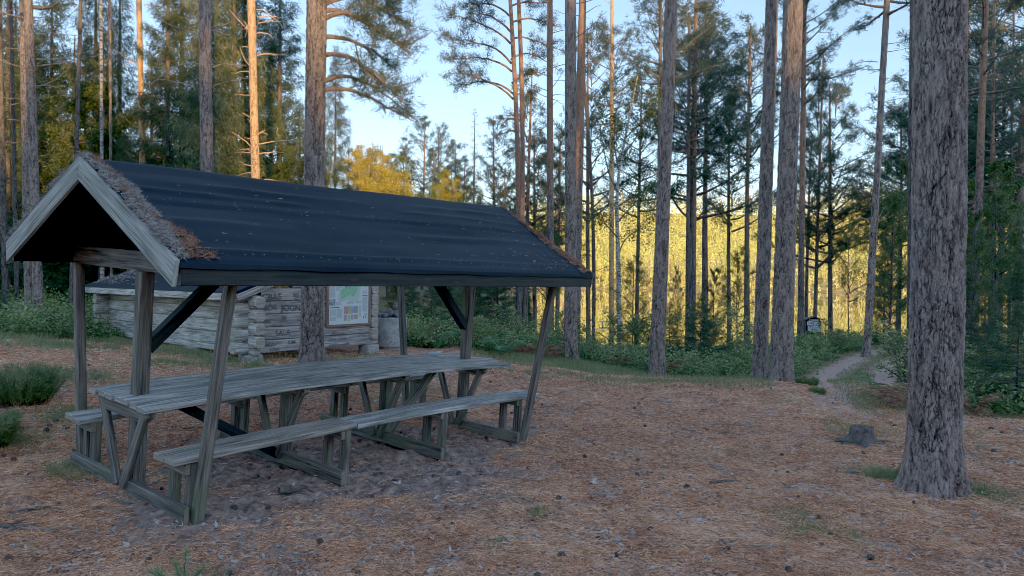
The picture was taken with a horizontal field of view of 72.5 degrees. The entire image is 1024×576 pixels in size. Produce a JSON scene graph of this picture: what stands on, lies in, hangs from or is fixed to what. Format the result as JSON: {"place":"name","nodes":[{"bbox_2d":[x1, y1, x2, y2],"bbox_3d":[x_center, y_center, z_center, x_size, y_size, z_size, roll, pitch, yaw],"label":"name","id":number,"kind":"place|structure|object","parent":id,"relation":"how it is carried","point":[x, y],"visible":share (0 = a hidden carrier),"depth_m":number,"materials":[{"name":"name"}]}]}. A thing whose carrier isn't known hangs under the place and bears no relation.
{"place":"outdoors","nodes":[
{"label":"outdoors","id":0,"kind":"place"},
{"bbox_2d":[0,211,1023,575],"bbox_3d":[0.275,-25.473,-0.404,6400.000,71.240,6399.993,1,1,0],"label":"ground","id":1,"kind":"structure","parent":0,"point":[252,497],"depth_m":5.89,"materials":[{"name":"soil"}]},
{"bbox_2d":[0,405,29,449],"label":"heather bush","id":2,"kind":"object","parent":1,"relation":"on","point":[10,422],"visible":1,"depth_m":5.96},
{"bbox_2d":[19,0,32,310],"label":"pine tree","id":3,"kind":"object","parent":1,"relation":"on","point":[25,205],"visible":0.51,"depth_m":15.87,"materials":[{"name":"brown plant"}]},
{"bbox_2d":[0,0,56,301],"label":"spruce tree","id":4,"kind":"object","parent":1,"relation":"on","point":[3,227],"visible":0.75,"depth_m":16.90,"materials":[{"name":"green plant"}]},
{"bbox_2d":[0,0,59,303],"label":"spruce tree","id":5,"kind":"object","parent":1,"relation":"on","point":[6,68],"visible":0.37,"depth_m":19.86,"materials":[{"name":"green plant"}]},
{"bbox_2d":[3,0,68,301],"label":"spruce tree","id":6,"kind":"object","parent":1,"relation":"on","point":[14,170],"visible":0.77,"depth_m":17.88,"materials":[{"name":"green plant"}]},
{"bbox_2d":[0,357,74,408],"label":"heather bush","id":7,"kind":"object","parent":1,"relation":"on","point":[34,385],"visible":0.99,"depth_m":7.20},
{"bbox_2d":[10,0,88,301],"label":"spruce tree","id":8,"kind":"object","parent":1,"relation":"on","point":[53,45],"visible":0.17,"depth_m":23.59,"materials":[{"name":"green plant"}]},
{"bbox_2d":[43,168,97,303],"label":"spruce tree","id":9,"kind":"object","parent":1,"relation":"on","point":[64,279],"visible":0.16,"depth_m":20.69,"materials":[{"name":"green plant"}]},
{"bbox_2d":[68,0,82,311],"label":"spruce tree","id":10,"kind":"object","parent":1,"relation":"on","point":[77,112],"visible":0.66,"depth_m":16.87,"materials":[{"name":"brown plant"}]},
{"bbox_2d":[5,34,148,190],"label":"broadleaf tree","id":11,"kind":"object","parent":1,"relation":"on","point":[47,101],"visible":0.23,"depth_m":23.14,"materials":[{"name":"green plant"}]},
{"bbox_2d":[0,0,157,311],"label":"pine tree","id":12,"kind":"object","parent":1,"relation":"on","point":[34,192],"visible":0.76,"depth_m":14.88,"materials":[{"name":"brown plant"}]},
{"bbox_2d":[22,60,150,279],"bbox_3d":[-12.342,-2.981,21.039,4.625,7.698,3.518,1,1,32],"label":"broadleaf tree","id":13,"kind":"object","parent":1,"relation":"on","point":[87,90],"visible":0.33,"depth_m":20.60,"materials":[{"name":"green plant"}]},
{"bbox_2d":[40,0,138,303],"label":"spruce tree","id":14,"kind":"object","parent":1,"relation":"on","point":[93,64],"visible":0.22,"depth_m":21.58,"materials":[{"name":"green plant"}]},
{"bbox_2d":[99,0,103,278],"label":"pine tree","id":15,"kind":"object","parent":1,"relation":"on","point":[101,86],"visible":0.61,"depth_m":18.86,"materials":[{"name":"brown plant"}]},
{"bbox_2d":[108,0,112,275],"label":"spruce tree","id":16,"kind":"object","parent":1,"relation":"on","point":[110,88],"visible":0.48,"depth_m":19.85,"materials":[{"name":"brown wood"}]},
{"bbox_2d":[82,0,156,273],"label":"spruce tree","id":17,"kind":"object","parent":1,"relation":"on","point":[120,59],"visible":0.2,"depth_m":25.75,"materials":[{"name":"green plant"}]},
{"bbox_2d":[113,0,173,163],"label":"pine tree","id":18,"kind":"object","parent":1,"relation":"on","point":[139,64],"visible":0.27,"depth_m":19.81,"materials":[{"name":"orange plant"}]},
{"bbox_2d":[113,0,200,170],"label":"spruce tree","id":19,"kind":"object","parent":1,"relation":"on","point":[154,64],"visible":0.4,"depth_m":19.66,"materials":[{"name":"green plant"}]},
{"bbox_2d":[127,0,229,166],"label":"spruce tree","id":20,"kind":"object","parent":1,"relation":"on","point":[183,80],"visible":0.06,"depth_m":23.48,"materials":[{"name":"green plant"}]},
{"bbox_2d":[144,543,232,575],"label":"pine seedling","id":21,"kind":"object","parent":1,"relation":"on","point":[158,573],"visible":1,"depth_m":3.71,"materials":[{"name":"green plant"}]},
{"bbox_2d":[149,0,246,172],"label":"pine tree","id":22,"kind":"object","parent":1,"relation":"on","point":[205,88],"visible":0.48,"depth_m":13.82,"materials":[{"name":"brown plant"}]},
{"bbox_2d":[161,0,249,177],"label":"spruce tree","id":23,"kind":"object","parent":1,"relation":"on","point":[185,127],"visible":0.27,"depth_m":18.75,"materials":[{"name":"green plant"}]},
{"bbox_2d":[85,270,378,360],"bbox_3d":[-5.500,0.048,13.662,6.105,2.418,3.171,1,1,39],"label":"log lean to","id":24,"kind":"object","parent":1,"relation":"on","point":[254,321],"visible":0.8,"depth_m":11.84,"materials":[{"name":"wood"}]},
{"bbox_2d":[325,286,370,326],"bbox_3d":[-2.884,0.111,12.362,0.050,1.128,0.950,1,1,39],"label":"map board","id":25,"kind":"object","parent":24,"relation":"attached to","point":[348,305],"visible":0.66,"depth_m":12.35,"materials":[{"name":"paper"}]},
{"bbox_2d":[184,0,293,295],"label":"spruce tree","id":26,"kind":"object","parent":1,"relation":"on","point":[235,28],"visible":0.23,"depth_m":21.79,"materials":[{"name":"green plant"}]},
{"bbox_2d":[232,0,287,295],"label":"pine tree","id":27,"kind":"object","parent":1,"relation":"on","point":[253,116],"visible":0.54,"depth_m":16.83,"materials":[{"name":"orange plant"}]},
{"bbox_2d":[198,0,325,300],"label":"spruce tree","id":28,"kind":"object","parent":1,"relation":"on","point":[260,36],"visible":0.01,"depth_m":26.68,"materials":[{"name":"green plant"}]},
{"bbox_2d":[238,0,333,300],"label":"spruce tree","id":29,"kind":"object","parent":1,"relation":"on","point":[278,109],"visible":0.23,"depth_m":24.68,"materials":[{"name":"green plant"}]},
{"bbox_2d":[260,145,326,300],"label":"broadleaf tree","id":30,"kind":"object","parent":1,"relation":"on","point":[292,153],"visible":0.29,"depth_m":23.72,"materials":[{"name":"green plant"}]},
{"bbox_2d":[6,156,593,524],"bbox_3d":[-1.655,0.469,6.826,2.749,3.038,4.793,6,3,37],"label":"picnic shelter","id":31,"kind":"object","parent":1,"relation":"on","point":[80,215],"visible":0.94,"depth_m":5.71,"materials":[{"name":"grey wood"}]},
{"bbox_2d":[77,150,192,260],"bbox_3d":[-2.447,-0.561,4.557,1.453,0.731,0.261,6,3,37],"label":"needle heap","id":32,"kind":"object","parent":31,"relation":"on","point":[164,235],"visible":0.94,"depth_m":4.47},
{"bbox_2d":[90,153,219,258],"bbox_3d":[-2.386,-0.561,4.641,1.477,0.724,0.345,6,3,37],"label":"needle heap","id":33,"kind":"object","parent":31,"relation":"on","point":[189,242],"visible":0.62,"depth_m":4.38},
{"bbox_2d":[300,45,361,300],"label":"spruce tree","id":34,"kind":"object","parent":1,"relation":"on","point":[332,140],"visible":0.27,"depth_m":26.77,"materials":[{"name":"green plant"}]},
{"bbox_2d":[297,0,444,362],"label":"pine tree","id":35,"kind":"object","parent":1,"relation":"on","point":[311,345],"visible":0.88,"depth_m":10.05,"materials":[{"name":"green plant"}]},
{"bbox_2d":[326,142,426,196],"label":"broadleaf tree","id":36,"kind":"object","parent":1,"relation":"on","point":[361,167],"visible":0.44,"depth_m":35.33,"materials":[{"name":"yellow plant"}]},
{"bbox_2d":[376,317,406,349],"bbox_3d":[-2.381,0.925,13.743,0.610,0.710,0.610,1,1,0],"label":"concrete ring","id":37,"kind":"object","parent":1,"relation":"on","point":[388,330],"visible":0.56,"depth_m":13.46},
{"bbox_2d":[361,145,449,297],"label":"broadleaf tree","id":38,"kind":"object","parent":1,"relation":"on","point":[400,158],"visible":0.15,"depth_m":37.42,"materials":[{"name":"yellow plant"}]},
{"bbox_2d":[401,114,454,289],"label":"pine tree","id":39,"kind":"object","parent":1,"relation":"on","point":[420,125],"visible":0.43,"depth_m":51.55,"materials":[{"name":"green plant"}]},
{"bbox_2d":[449,112,539,300],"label":"pine tree","id":40,"kind":"object","parent":1,"relation":"on","point":[489,172],"visible":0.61,"depth_m":41.30,"materials":[{"name":"green plant"}]},
{"bbox_2d":[476,287,516,326],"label":"spruce tree","id":41,"kind":"object","parent":1,"relation":"on","point":[500,291],"visible":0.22,"depth_m":26.79,"materials":[{"name":"green plant"}]},
{"bbox_2d":[431,0,564,316],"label":"pine tree","id":42,"kind":"object","parent":1,"relation":"on","point":[474,56],"visible":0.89,"depth_m":27.84,"materials":[{"name":"green plant"}]},
{"bbox_2d":[0,283,1023,417],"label":"undergrowth","id":43,"kind":"object","parent":1,"relation":"on","point":[640,362],"visible":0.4,"depth_m":15.30,"materials":[{"name":"green plant"}]},
{"bbox_2d":[0,328,1023,558],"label":"grass","id":44,"kind":"structure","parent":1,"relation":"on","point":[561,361],"depth_m":11.52,"materials":[{"name":"plant"}]},
{"bbox_2d":[0,348,1023,575],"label":"twigs","id":45,"kind":"object","parent":1,"relation":"on","point":[526,499],"visible":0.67,"depth_m":5.10,"materials":[{"name":"brown wood"}]},
{"bbox_2d":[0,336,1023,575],"bbox_3d":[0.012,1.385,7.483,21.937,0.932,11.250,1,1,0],"label":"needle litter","id":46,"kind":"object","parent":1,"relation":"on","point":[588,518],"visible":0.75,"depth_m":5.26,"materials":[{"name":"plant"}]},
{"bbox_2d":[1,344,1023,575],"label":"bark flakes","id":47,"kind":"object","parent":1,"relation":"on","point":[452,528],"visible":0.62,"depth_m":4.93,"materials":[{"name":"wood"}]},
{"bbox_2d":[516,0,524,326],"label":"pine tree","id":48,"kind":"object","parent":1,"relation":"on","point":[522,176],"visible":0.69,"depth_m":25.80,"materials":[{"name":"brown plant"}]},
{"bbox_2d":[485,62,564,331],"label":"pine tree","id":49,"kind":"object","parent":1,"relation":"on","point":[538,163],"visible":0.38,"depth_m":39.70,"materials":[{"name":"green plant"}]},
{"bbox_2d":[485,126,583,328],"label":"pine tree","id":50,"kind":"object","parent":1,"relation":"on","point":[534,296],"visible":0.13,"depth_m":42.72,"materials":[{"name":"green plant"}]},
{"bbox_2d":[520,0,564,331],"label":"pine tree","id":51,"kind":"object","parent":1,"relation":"on","point":[550,187],"visible":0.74,"depth_m":21.80,"materials":[{"name":"green plant"}]},
{"bbox_2d":[525,126,596,331],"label":"pine tree","id":52,"kind":"object","parent":1,"relation":"on","point":[540,184],"visible":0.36,"depth_m":33.63,"materials":[{"name":"green plant"}]},
{"bbox_2d":[550,0,599,341],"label":"pine tree","id":53,"kind":"object","parent":1,"relation":"on","point":[580,95],"visible":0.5,"depth_m":19.80,"materials":[{"name":"brown plant"}]},
{"bbox_2d":[562,0,606,359],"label":"pine tree","id":54,"kind":"object","parent":1,"relation":"on","point":[570,314],"visible":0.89,"depth_m":15.33,"materials":[{"name":"brown plant"}]},
{"bbox_2d":[525,19,644,340],"bbox_3d":[3.603,-5.470,37.945,6.190,18.417,7.347,0,1,-18],"label":"pine tree","id":55,"kind":"object","parent":1,"relation":"on","point":[598,28],"visible":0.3,"depth_m":37.61,"materials":[{"name":"green plant"}]},
{"bbox_2d":[584,18,608,346],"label":"pine tree","id":56,"kind":"object","parent":1,"relation":"on","point":[594,270],"visible":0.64,"depth_m":25.87,"materials":[{"name":"brown plant"}]},
{"bbox_2d":[564,0,655,346],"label":"pine tree","id":57,"kind":"object","parent":1,"relation":"on","point":[612,34],"visible":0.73,"depth_m":29.78,"materials":[{"name":"green plant"}]},
{"bbox_2d":[604,252,652,345],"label":"broadleaf tree","id":58,"kind":"object","parent":1,"relation":"on","point":[630,268],"visible":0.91,"depth_m":21.91,"materials":[{"name":"green plant"}]},
{"bbox_2d":[583,63,685,350],"bbox_3d":[3.986,-2.394,24.058,3.793,10.777,2.276,1,1,0],"label":"pine tree","id":59,"kind":"object","parent":1,"relation":"on","point":[647,118],"visible":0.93,"depth_m":23.96,"materials":[{"name":"green plant"}]},
{"bbox_2d":[593,68,685,345],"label":"pine tree","id":60,"kind":"object","parent":1,"relation":"on","point":[628,164],"visible":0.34,"depth_m":35.72,"materials":[{"name":"green plant"}]},
{"bbox_2d":[605,305,692,356],"bbox_3d":[3.767,1.471,19.858,2.766,2.093,2.119,1,1,24],"label":"leafy shrub","id":61,"kind":"object","parent":1,"relation":"on","point":[676,316],"visible":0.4,"depth_m":20.02,"materials":[{"name":"green plant"}]},
{"bbox_2d":[598,0,724,184],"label":"pine tree","id":62,"kind":"object","parent":1,"relation":"on","point":[659,43],"visible":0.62,"depth_m":24.66,"materials":[{"name":"green plant"}]},
{"bbox_2d":[647,0,677,375],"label":"pine tree","id":63,"kind":"object","parent":1,"relation":"on","point":[656,364],"visible":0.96,"depth_m":14.44,"materials":[{"name":"brown plant"}]},
{"bbox_2d":[635,6,743,345],"bbox_3d":[7.746,-4.903,30.778,4.771,16.031,5.890,1,1,0],"label":"pine tree","id":64,"kind":"object","parent":1,"relation":"on","point":[687,123],"visible":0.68,"depth_m":30.73,"materials":[{"name":"green plant"}]},
{"bbox_2d":[675,291,723,360],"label":"spruce sapling","id":65,"kind":"object","parent":1,"relation":"on","point":[700,310],"visible":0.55,"depth_m":18.96,"materials":[{"name":"green plant"}]},
{"bbox_2d":[662,12,743,346],"bbox_3d":[8.246,-4.542,30.694,3.798,15.250,4.352,1,1,0],"label":"pine tree","id":66,"kind":"object","parent":1,"relation":"on","point":[681,68],"visible":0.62,"depth_m":30.73,"materials":[{"name":"green plant"}]},
{"bbox_2d":[615,0,798,343],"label":"pine tree","id":67,"kind":"object","parent":1,"relation":"on","point":[710,17],"visible":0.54,"depth_m":33.00,"materials":[{"name":"green plant"}]},
{"bbox_2d":[638,7,779,341],"bbox_3d":[11.855,-5.723,40.106,7.034,21.126,7.254,1,1,44],"label":"pine tree","id":68,"kind":"object","parent":1,"relation":"on","point":[705,231],"visible":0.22,"depth_m":39.51,"materials":[{"name":"green plant"}]},
{"bbox_2d":[697,267,729,329],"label":"broadleaf tree","id":69,"kind":"object","parent":1,"relation":"on","point":[716,283],"visible":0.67,"depth_m":30.89,"materials":[{"name":"green plant"}]},
{"bbox_2d":[707,298,753,353],"bbox_3d":[6.078,1.279,18.991,1.757,1.994,1.483,1,1,0],"label":"leafy shrub","id":70,"kind":"object","parent":1,"relation":"on","point":[734,314],"visible":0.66,"depth_m":18.85,"materials":[{"name":"green plant"}]},
{"bbox_2d":[716,244,755,337],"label":"broadleaf tree","id":71,"kind":"object","parent":1,"relation":"on","point":[737,265],"visible":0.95,"depth_m":27.86,"materials":[{"name":"green plant"}]},
{"bbox_2d":[697,75,776,339],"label":"pine tree","id":72,"kind":"object","parent":1,"relation":"on","point":[727,222],"visible":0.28,"depth_m":39.56,"materials":[{"name":"green plant"}]},
{"bbox_2d":[705,11,819,345],"bbox_3d":[13.473,-5.303,38.020,6.064,19.427,5.880,0,1,-40],"label":"pine tree","id":73,"kind":"object","parent":1,"relation":"on","point":[752,39],"visible":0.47,"depth_m":37.57,"materials":[{"name":"green plant"}]},
{"bbox_2d":[749,0,778,378],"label":"pine tree","id":74,"kind":"object","parent":1,"relation":"on","point":[759,366],"visible":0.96,"depth_m":13.16,"materials":[{"name":"brown plant"}]},
{"bbox_2d":[525,186,1012,293],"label":"forest","id":75,"kind":"object","parent":1,"relation":"on","point":[650,257],"visible":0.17,"depth_m":446.56,"materials":[{"name":"yellow plant"}]},
{"bbox_2d":[765,0,802,381],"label":"pine tree","id":76,"kind":"object","parent":1,"relation":"on","point":[781,365],"visible":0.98,"depth_m":12.41,"materials":[{"name":"brown plant"}]},
{"bbox_2d":[725,0,874,340],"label":"pine tree","id":77,"kind":"object","parent":1,"relation":"on","point":[804,99],"visible":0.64,"depth_m":26.78,"materials":[{"name":"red plant"}]},
{"bbox_2d":[773,127,846,335],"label":"pine tree","id":78,"kind":"object","parent":1,"relation":"on","point":[806,281],"visible":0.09,"depth_m":45.77,"materials":[{"name":"green plant"}]},
{"bbox_2d":[776,42,869,316],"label":"pine tree","id":79,"kind":"object","parent":1,"relation":"on","point":[833,158],"visible":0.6,"depth_m":37.69,"materials":[{"name":"green plant"}]},
{"bbox_2d":[749,79,906,333],"bbox_3d":[17.710,-3.187,39.403,8.834,17.718,7.444,1,1,26],"label":"pine tree","id":80,"kind":"object","parent":1,"relation":"on","point":[831,199],"visible":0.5,"depth_m":39.13,"materials":[{"name":"green plant"}]},
{"bbox_2d":[828,213,868,331],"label":"broadleaf tree","id":81,"kind":"object","parent":1,"relation":"on","point":[849,241],"visible":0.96,"depth_m":29.87,"materials":[{"name":"green plant"}]},
{"bbox_2d":[830,424,896,447],"bbox_3d":[3.673,1.601,7.277,1.246,0.294,0.966,1,1,12],"label":"tree stump","id":82,"kind":"object","parent":1,"relation":"on","point":[864,436],"visible":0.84,"depth_m":7.32,"materials":[{"name":"grey wood"}]},
{"bbox_2d":[842,0,909,356],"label":"pine tree","id":83,"kind":"object","parent":1,"relation":"on","point":[886,12],"visible":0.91,"depth_m":19.86,"materials":[{"name":"brown plant"}]},
{"bbox_2d":[845,93,908,327],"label":"pine tree","id":84,"kind":"object","parent":1,"relation":"on","point":[888,160],"visible":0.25,"depth_m":33.82,"materials":[{"name":"green plant"}]},
{"bbox_2d":[850,180,907,349],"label":"broadleaf tree","id":85,"kind":"object","parent":1,"relation":"on","point":[899,304],"visible":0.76,"depth_m":20.94,"materials":[{"name":"green plant"}]},
{"bbox_2d":[861,222,902,344],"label":"spruce tree","id":86,"kind":"object","parent":1,"relation":"on","point":[879,316],"visible":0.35,"depth_m":23.88,"materials":[{"name":"green plant"}]},
{"bbox_2d":[871,320,908,393],"bbox_3d":[5.938,1.075,10.563,1.042,1.186,1.047,1,1,40],"label":"leafy shrub","id":87,"kind":"object","parent":1,"relation":"on","point":[898,367],"visible":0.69,"depth_m":10.64,"materials":[{"name":"green plant"}]},
{"bbox_2d":[876,141,907,344],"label":"broadleaf tree","id":88,"kind":"object","parent":1,"relation":"on","point":[903,164],"visible":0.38,"depth_m":23.88,"materials":[{"name":"green plant"}]},
{"bbox_2d":[905,0,913,386],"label":"pine tree","id":89,"kind":"object","parent":1,"relation":"on","point":[909,147],"visible":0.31,"depth_m":12.42,"materials":[{"name":"brown plant"}]},
{"bbox_2d":[813,28,1023,218],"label":"pine tree","id":90,"kind":"object","parent":1,"relation":"on","point":[901,124],"visible":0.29,"depth_m":32.91,"materials":[{"name":"green plant"}]},
{"bbox_2d":[838,0,1023,334],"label":"pine tree","id":91,"kind":"object","parent":1,"relation":"on","point":[875,118],"visible":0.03,"depth_m":39.74,"materials":[{"name":"green plant"}]},
{"bbox_2d":[892,0,973,500],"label":"pine tree","id":92,"kind":"object","parent":1,"relation":"on","point":[933,463],"visible":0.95,"depth_m":5.48,"materials":[{"name":"brown plant"}]},
{"bbox_2d":[893,0,1023,338],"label":"pine tree","id":93,"kind":"object","parent":1,"relation":"on","point":[1020,195],"visible":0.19,"depth_m":33.53,"materials":[{"name":"green plant"}]},
{"bbox_2d":[904,100,1022,334],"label":"pine tree","id":94,"kind":"object","parent":1,"relation":"on","point":[973,156],"visible":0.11,"depth_m":29.44,"materials":[{"name":"green plant"}]},
{"bbox_2d":[964,278,1005,360],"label":"spruce tree","id":95,"kind":"object","parent":1,"relation":"on","point":[984,301],"visible":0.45,"depth_m":14.97,"materials":[{"name":"green plant"}]},
{"bbox_2d":[964,195,1017,350],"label":"broadleaf tree","id":96,"kind":"object","parent":1,"relation":"on","point":[981,246],"visible":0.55,"depth_m":18.79,"materials":[{"name":"green plant"}]},
{"bbox_2d":[963,316,1021,392],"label":"spruce sapling","id":97,"kind":"object","parent":1,"relation":"on","point":[981,348],"visible":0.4,"depth_m":10.49,"materials":[{"name":"green plant"}]},
{"bbox_2d":[966,300,1023,413],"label":"spruce sapling","id":98,"kind":"object","parent":1,"relation":"on","point":[1007,358],"visible":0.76,"depth_m":9.60,"materials":[{"name":"green plant"}]},
{"bbox_2d":[966,141,1023,329],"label":"broadleaf tree","id":99,"kind":"object","parent":1,"relation":"on","point":[993,168],"visible":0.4,"depth_m":24.75,"materials":[{"name":"green plant"}]},
{"bbox_2d":[967,0,1023,343],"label":"pine tree","id":100,"kind":"object","parent":1,"relation":"on","point":[984,37],"visible":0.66,"depth_m":20.81,"materials":[{"name":"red plant"}]},
{"bbox_2d":[968,0,1023,323],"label":"pine tree","id":101,"kind":"object","parent":1,"relation":"on","point":[993,104],"visible":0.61,"depth_m":28.46,"materials":[{"name":"green plant"}]},
{"bbox_2d":[968,176,1023,334],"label":"broadleaf tree","id":102,"kind":"object","parent":1,"relation":"on","point":[998,195],"visible":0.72,"depth_m":20.81,"materials":[{"name":"green plant"}]},
{"bbox_2d":[968,10,1023,326],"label":"pine tree","id":103,"kind":"object","parent":1,"relation":"on","point":[1016,149],"visible":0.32,"depth_m":29.93,"materials":[{"name":"green plant"}]},
{"bbox_2d":[983,254,1023,374],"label":"spruce tree","id":104,"kind":"object","parent":1,"relation":"on","point":[1019,292],"visible":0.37,"depth_m":12.98,"materials":[{"name":"green plant"}]},
{"bbox_2d":[986,218,1023,331],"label":"broadleaf tree","id":105,"kind":"object","parent":1,"relation":"on","point":[1012,238],"visible":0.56,"depth_m":17.03,"materials":[{"name":"green plant"}]},
{"bbox_2d":[2,0,1023,215],"label":"sky","id":106,"kind":"structure","parent":0,"point":[442,105],"materials":[{"name":"blue"}]},
{"bbox_2d":[531,288,1023,345],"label":"lake water","id":107,"kind":"structure","parent":0,"point":[840,312],"depth_m":151.82,"materials":[{"name":"yellow liquid"}]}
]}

